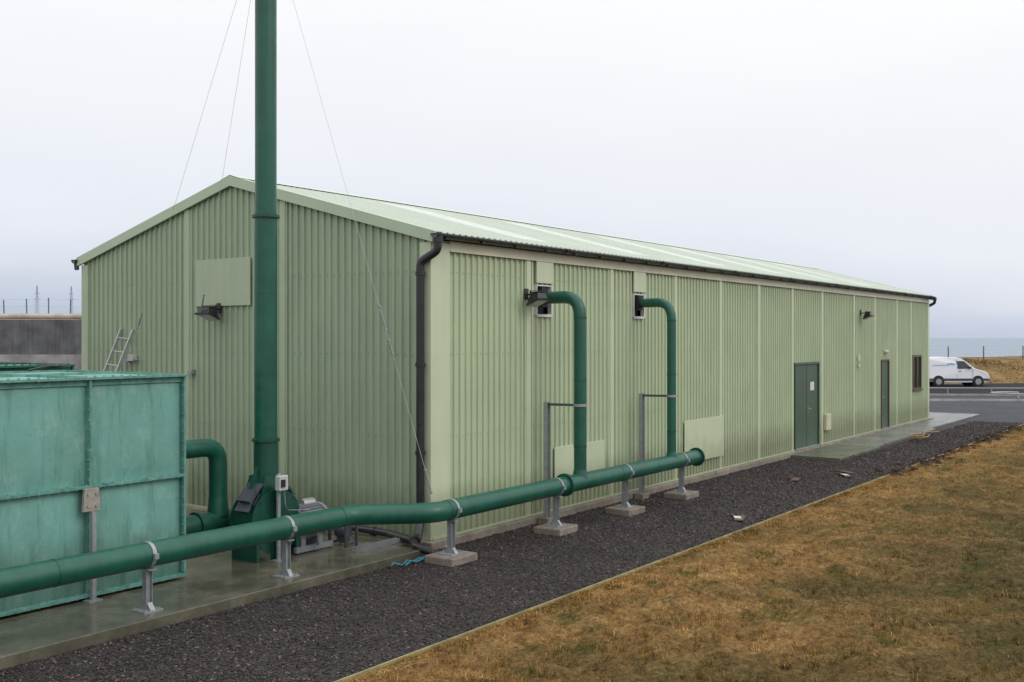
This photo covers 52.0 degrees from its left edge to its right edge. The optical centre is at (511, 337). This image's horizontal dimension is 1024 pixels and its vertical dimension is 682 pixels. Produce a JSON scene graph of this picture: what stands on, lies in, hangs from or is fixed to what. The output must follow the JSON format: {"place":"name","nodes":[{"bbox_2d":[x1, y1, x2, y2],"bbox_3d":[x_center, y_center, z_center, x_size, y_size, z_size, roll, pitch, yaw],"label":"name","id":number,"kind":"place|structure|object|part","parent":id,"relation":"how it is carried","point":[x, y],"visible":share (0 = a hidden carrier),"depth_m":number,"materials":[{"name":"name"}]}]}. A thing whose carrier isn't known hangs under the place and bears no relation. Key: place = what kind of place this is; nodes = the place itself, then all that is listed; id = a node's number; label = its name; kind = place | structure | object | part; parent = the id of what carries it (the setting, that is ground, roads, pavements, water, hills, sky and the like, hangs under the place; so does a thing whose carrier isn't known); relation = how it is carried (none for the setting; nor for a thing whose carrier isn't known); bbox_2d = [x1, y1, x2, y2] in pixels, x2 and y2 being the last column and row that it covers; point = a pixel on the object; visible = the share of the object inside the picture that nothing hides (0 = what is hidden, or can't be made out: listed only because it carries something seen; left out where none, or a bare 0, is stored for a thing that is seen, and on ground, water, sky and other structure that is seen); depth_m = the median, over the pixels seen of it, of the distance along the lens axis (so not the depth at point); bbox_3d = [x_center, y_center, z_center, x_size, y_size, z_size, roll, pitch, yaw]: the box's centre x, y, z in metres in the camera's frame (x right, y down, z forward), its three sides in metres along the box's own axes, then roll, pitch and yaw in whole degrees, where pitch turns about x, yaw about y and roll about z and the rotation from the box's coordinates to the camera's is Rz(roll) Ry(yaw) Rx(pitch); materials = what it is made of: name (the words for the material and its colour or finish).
{"place":"outdoors","nodes":[
{"label":"outdoors","id":0,"kind":"place"},
{"bbox_2d":[0,320,81,369],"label":"retaining wall","id":1,"kind":"structure","parent":0,"point":[43,341],"depth_m":40.57,"materials":[{"name":"grey concrete"}]},
{"bbox_2d":[0,319,81,319],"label":"embankment","id":2,"kind":"structure","parent":0,"point":[40,319],"depth_m":42.48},
{"bbox_2d":[0,314,81,318],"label":"surface pipe","id":3,"kind":"object","parent":2,"relation":"on","point":[40,316],"depth_m":41.85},
{"bbox_2d":[0,298,81,313],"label":"wire fence","id":4,"kind":"object","parent":2,"relation":"on","point":[48,306],"visible":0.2,"depth_m":46.62,"materials":[{"name":"metal"}]},
{"bbox_2d":[0,507,421,669],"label":"pavement","id":5,"kind":"structure","parent":0,"point":[213,583],"depth_m":12.21,"materials":[{"name":"concrete"}]},
{"bbox_2d":[0,362,74,370],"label":"water tank","id":6,"kind":"object","parent":5,"relation":"on","point":[14,366],"visible":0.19,"depth_m":14.89,"materials":[{"name":"green metal"}]},
{"bbox_2d":[0,365,187,616],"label":"water tank","id":7,"kind":"object","parent":5,"relation":"on","point":[91,461],"visible":0.95,"depth_m":12.03,"materials":[{"name":"metal"}]},
{"bbox_2d":[186,439,231,533],"bbox_3d":[-4.075,2.025,14.237,0.630,1.390,1.889,0,0,35],"label":"outlet pipe","id":8,"kind":"object","parent":7,"relation":"attached to","point":[216,515],"visible":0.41,"depth_m":14.36,"materials":[{"name":"green metal"}]},
{"bbox_2d":[103,328,134,370],"bbox_3d":[-7.707,1.420,19.339,1.398,3.210,0.409,0,0,-43],"label":"ladder","id":9,"kind":"object","parent":5,"relation":"on","point":[129,339],"visible":0.24,"depth_m":19.65,"materials":[{"name":"metal"}]},
{"bbox_2d":[131,541,162,613],"bbox_3d":[-4.004,2.622,11.549,0.322,0.756,0.240,0,0,35],"label":"pipe support","id":10,"kind":"object","parent":5,"relation":"on","point":[147,606],"visible":0.83,"depth_m":11.53,"materials":[{"name":"metal"}]},
{"bbox_2d":[0,291,704,597],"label":"pipeline","id":11,"kind":"object","parent":10,"relation":"on","point":[34,576],"visible":0.96,"depth_m":14.13,"materials":[{"name":"green paint"}]},
{"bbox_2d":[272,516,299,578],"bbox_3d":[-2.832,2.622,13.206,0.322,0.756,0.240,0,0,35],"label":"pipe support","id":12,"kind":"object","parent":5,"relation":"on","point":[285,572],"visible":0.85,"depth_m":13.19,"materials":[{"name":"metal"}]},
{"bbox_2d":[271,473,309,561],"bbox_3d":[-2.965,2.415,14.317,0.190,1.170,0.681,0,0,35],"label":"control box","id":13,"kind":"object","parent":5,"relation":"on","point":[281,482],"visible":0.98,"depth_m":14.10,"materials":[{"name":"grey plastic"}]},
{"bbox_2d":[229,0,357,562],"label":"exhaust stack","id":14,"kind":"object","parent":5,"relation":"on","point":[255,501],"visible":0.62,"depth_m":14.27,"materials":[{"name":"green paint"}]},
{"bbox_2d":[124,0,236,361],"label":"guy wire","id":15,"kind":"object","parent":14,"relation":"attached to","point":[125,359],"visible":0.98,"depth_m":17.83,"materials":[{"name":"metal"}]},
{"bbox_2d":[188,0,250,373],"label":"guy wire","id":16,"kind":"object","parent":14,"relation":"attached to","point":[191,371],"visible":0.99,"depth_m":17.53,"materials":[{"name":"metal"}]},
{"bbox_2d":[293,1,446,550],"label":"guy wire","id":17,"kind":"object","parent":14,"relation":"attached to","point":[425,470],"visible":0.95,"depth_m":14.94,"materials":[{"name":"metal"}]},
{"bbox_2d":[352,537,402,552],"bbox_3d":[-1.872,2.965,15.093,0.080,0.070,1.150,0,0,35],"label":"steel channel","id":18,"kind":"object","parent":5,"relation":"on","point":[374,545],"visible":0.71,"depth_m":14.96,"materials":[{"name":"grey paint"}]},
{"bbox_2d":[0,420,1023,681],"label":"gravel strip","id":19,"kind":"object","parent":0,"point":[434,613],"depth_m":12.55,"materials":[{"name":"grey gravel"}]},
{"bbox_2d":[350,525,438,554],"bbox_3d":[-2.016,2.990,15.669,2.991,0.290,0.321,0,0,43],"label":"ground drain pipe","id":20,"kind":"object","parent":19,"relation":"on","point":[413,541],"visible":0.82,"depth_m":15.43,"materials":[{"name":"black plastic"}]},
{"bbox_2d":[391,556,424,565],"bbox_3d":[-1.394,3.071,14.404,0.176,0.061,0.726,0,0,35],"label":"rope","id":21,"kind":"object","parent":19,"relation":"on","point":[421,558],"visible":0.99,"depth_m":14.41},
{"bbox_2d":[425,499,476,566],"bbox_3d":[-0.848,2.687,14.620,0.500,0.886,0.580,0,0,35],"label":"pipe support","id":22,"kind":"object","parent":19,"relation":"on","point":[450,556],"visible":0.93,"depth_m":14.54,"materials":[{"name":"concrete"}]},
{"bbox_2d":[534,478,577,536],"bbox_3d":[0.705,2.687,16.817,0.500,0.886,0.580,0,0,33],"label":"pipe support","id":23,"kind":"object","parent":19,"relation":"on","point":[555,527],"visible":0.86,"depth_m":16.73,"materials":[{"name":"concrete"}]},
{"bbox_2d":[538,402,586,523],"bbox_3d":[0.855,2.105,17.521,0.830,2.050,0.277,0,0,23],"label":"bracket post","id":24,"kind":"object","parent":19,"relation":"on","point":[546,518],"visible":0.91,"depth_m":17.60,"materials":[{"name":"metal"}]},
{"bbox_2d":[605,464,644,516],"bbox_3d":[2.015,2.687,18.670,0.500,0.886,0.580,0,0,37],"label":"pipe support","id":25,"kind":"object","parent":19,"relation":"on","point":[624,508],"visible":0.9,"depth_m":18.59,"materials":[{"name":"concrete"}]},
{"bbox_2d":[634,393,676,499],"bbox_3d":[2.775,2.105,20.248,0.814,2.050,0.275,0,0,24],"label":"bracket post","id":26,"kind":"object","parent":19,"relation":"on","point":[641,494],"visible":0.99,"depth_m":20.32,"materials":[{"name":"metal"}]},
{"bbox_2d":[334,424,1022,681],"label":"timber edging","id":27,"kind":"object","parent":19,"relation":"on","point":[371,669],"visible":0.32,"depth_m":12.20,"materials":[{"name":"brown wood"}]},
{"bbox_2d":[663,452,698,499],"bbox_3d":[3.308,2.687,20.500,0.500,0.886,0.580,0,0,35],"label":"pipe support","id":28,"kind":"object","parent":19,"relation":"on","point":[680,493],"visible":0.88,"depth_m":20.40,"materials":[{"name":"concrete"}]},
{"bbox_2d":[730,514,745,520],"bbox_3d":[3.913,3.086,18.049,0.261,0.038,0.606,0,0,6],"label":"scrap board","id":29,"kind":"object","parent":19,"relation":"on","point":[739,517],"visible":1,"depth_m":17.97,"materials":[{"name":"metal"}]},
{"bbox_2d":[788,476,800,480],"bbox_3d":[6.153,3.091,23.002,0.292,0.027,0.558,0,0,24],"label":"scrap board","id":30,"kind":"object","parent":19,"relation":"on","point":[795,478],"visible":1,"depth_m":22.98,"materials":[{"name":"wood"}]},
{"bbox_2d":[836,473,851,476],"bbox_3d":[7.522,3.086,23.654,0.235,0.038,0.612,0,0,-3],"label":"scrap board","id":31,"kind":"object","parent":19,"relation":"on","point":[845,474],"visible":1,"depth_m":23.55,"materials":[{"name":"metal"}]},
{"bbox_2d":[834,469,854,473],"bbox_3d":[7.690,3.091,24.261,0.180,0.027,0.609,0,0,-19],"label":"scrap board","id":32,"kind":"object","parent":19,"relation":"on","point":[844,471],"visible":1,"depth_m":24.19,"materials":[{"name":"wood"}]},
{"bbox_2d":[910,431,939,438],"bbox_3d":[12.843,2.970,32.460,0.495,0.151,3.405,0,0,35],"label":"hose","id":33,"kind":"object","parent":19,"relation":"on","point":[919,436],"visible":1,"depth_m":31.76,"materials":[{"name":"beige rubber"}]},
{"bbox_2d":[0,0,1023,337],"label":"sky","id":34,"kind":"structure","parent":0,"point":[878,141],"materials":[{"name":"white"}]},
{"bbox_2d":[341,424,1023,681],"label":"grass field","id":35,"kind":"structure","parent":0,"point":[826,632],"depth_m":11.84,"materials":[{"name":"brown plant"}]},
{"bbox_2d":[791,444,879,460],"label":"concrete slab","id":36,"kind":"structure","parent":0,"point":[836,452],"depth_m":27.82,"materials":[{"name":"grey concrete"}]},
{"bbox_2d":[837,412,979,446],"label":"path","id":37,"kind":"structure","parent":0,"point":[938,420],"depth_m":34.48,"materials":[{"name":"concrete"}]},
{"bbox_2d":[875,425,1023,475],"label":"soil","id":38,"kind":"structure","parent":0,"point":[921,461],"depth_m":27.61,"materials":[{"name":"brown soil"}]},
{"bbox_2d":[929,338,1023,356],"bbox_3d":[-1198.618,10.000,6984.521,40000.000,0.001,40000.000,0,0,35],"label":"sea","id":39,"kind":"structure","parent":0,"point":[973,347],"depth_m":1067.16,"materials":[{"name":"blue liquid"}]},
{"bbox_2d":[929,401,1023,423],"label":"road","id":40,"kind":"structure","parent":0,"point":[1003,411],"depth_m":45.43,"materials":[{"name":"grey asphalt"}]},
{"bbox_2d":[929,383,1023,393],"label":"parking area","id":41,"kind":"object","parent":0,"point":[978,391],"depth_m":62.84,"materials":[{"name":"asphalt"}]},
{"bbox_2d":[929,357,989,385],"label":"parked van","id":42,"kind":"object","parent":41,"relation":"on","point":[942,370],"visible":0.82,"depth_m":67.05,"materials":[{"name":"paint"}]},
{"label":"side window","id":43,"kind":"part","parent":42,"relation":"part of","materials":[{"name":"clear glass"}]},
{"bbox_2d":[929,396,1023,398],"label":"verge","id":44,"kind":"structure","parent":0,"point":[974,397],"depth_m":54.33,"materials":[{"name":"grey concrete"}]},
{"bbox_2d":[929,394,1023,400],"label":"kerb","id":45,"kind":"structure","parent":44,"relation":"on","point":[974,399],"depth_m":51.46,"materials":[{"name":"concrete"}]},
{"bbox_2d":[929,388,1023,395],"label":"guard rail","id":46,"kind":"object","parent":44,"relation":"on","point":[975,388],"visible":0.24,"depth_m":55.65,"materials":[{"name":"metal"}]},
{"bbox_2d":[944,356,1023,383],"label":"hill","id":47,"kind":"structure","parent":0,"point":[998,375],"depth_m":76.34,"materials":[{"name":"brown plant"}]},
{"bbox_2d":[948,346,1023,361],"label":"wire fence","id":48,"kind":"object","parent":47,"relation":"on","point":[983,352],"visible":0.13,"depth_m":79.97,"materials":[{"name":"metal"}]},
{"bbox_2d":[991,391,1023,397],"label":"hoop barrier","id":49,"kind":"object","parent":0,"point":[1008,393],"visible":1,"depth_m":52.44,"materials":[{"name":"metal"}]},
{"bbox_3d":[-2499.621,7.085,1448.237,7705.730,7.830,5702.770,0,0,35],"label":"ground","id":50,"kind":"structure","parent":0,"visible":0},
{"bbox_2d":[34,286,39,312],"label":"pylon","id":51,"kind":"object","parent":50,"relation":"on","point":[37,302],"visible":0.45,"depth_m":950.00,"materials":[{"name":"metal"}]},
{"bbox_2d":[69,286,74,312],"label":"pylon","id":52,"kind":"object","parent":50,"relation":"on","point":[70,293],"visible":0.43,"depth_m":961.55,"materials":[{"name":"metal"}]},
{"bbox_2d":[71,175,936,549],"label":"industrial shed","id":53,"kind":"structure","parent":50,"relation":"on","point":[777,361],"depth_m":18.46,"materials":[{"name":"metal"}]},
{"bbox_2d":[127,355,137,360],"bbox_3d":[-7.047,0.380,19.581,0.328,0.120,0.125,0,0,35],"label":"gable fixture","id":54,"kind":"object","parent":53,"relation":"attached to","point":[132,358],"visible":1,"depth_m":19.58,"materials":[{"name":"grey paint"}]},
{"bbox_2d":[195,303,220,320],"bbox_3d":[-5.205,-0.448,18.105,0.380,0.305,0.382,0,0,35],"label":"floodlight","id":55,"kind":"object","parent":53,"relation":"attached to","point":[209,312],"visible":0.95,"depth_m":18.02,"materials":[{"name":"black metal"}]},
{"bbox_2d":[524,289,550,306],"bbox_3d":[0.388,-0.667,17.445,0.382,0.305,0.380,0,0,35],"label":"floodlight","id":56,"kind":"object","parent":53,"relation":"attached to","point":[537,299],"visible":1,"depth_m":17.35,"materials":[{"name":"black metal"}]},
{"bbox_2d":[794,362,819,450],"bbox_3d":[8.036,1.835,28.645,0.140,2.330,1.920,0,0,35],"label":"door","id":57,"kind":"structure","parent":53,"relation":"in","point":[806,374],"depth_m":28.62,"materials":[{"name":"metal"}]},
{"bbox_2d":[860,310,874,319],"bbox_3d":[10.950,-0.708,32.389,0.382,0.305,0.380,0,0,35],"label":"floodlight","id":58,"kind":"object","parent":53,"relation":"attached to","point":[868,314],"visible":1,"depth_m":32.29,"materials":[{"name":"black metal"}]},
{"bbox_2d":[881,359,889,428],"bbox_3d":[12.310,1.860,34.692,0.140,2.280,0.910,0,0,35],"label":"door","id":59,"kind":"structure","parent":53,"relation":"in","point":[885,363],"depth_m":34.77,"materials":[{"name":"metal"}]},
{"bbox_2d":[912,355,922,390],"bbox_3d":[14.647,1.270,37.981,0.160,1.280,1.260,0,0,35],"label":"window","id":60,"kind":"structure","parent":53,"relation":"in","point":[916,359],"depth_m":37.96,"materials":[{"name":"brown glass"}]}
]}

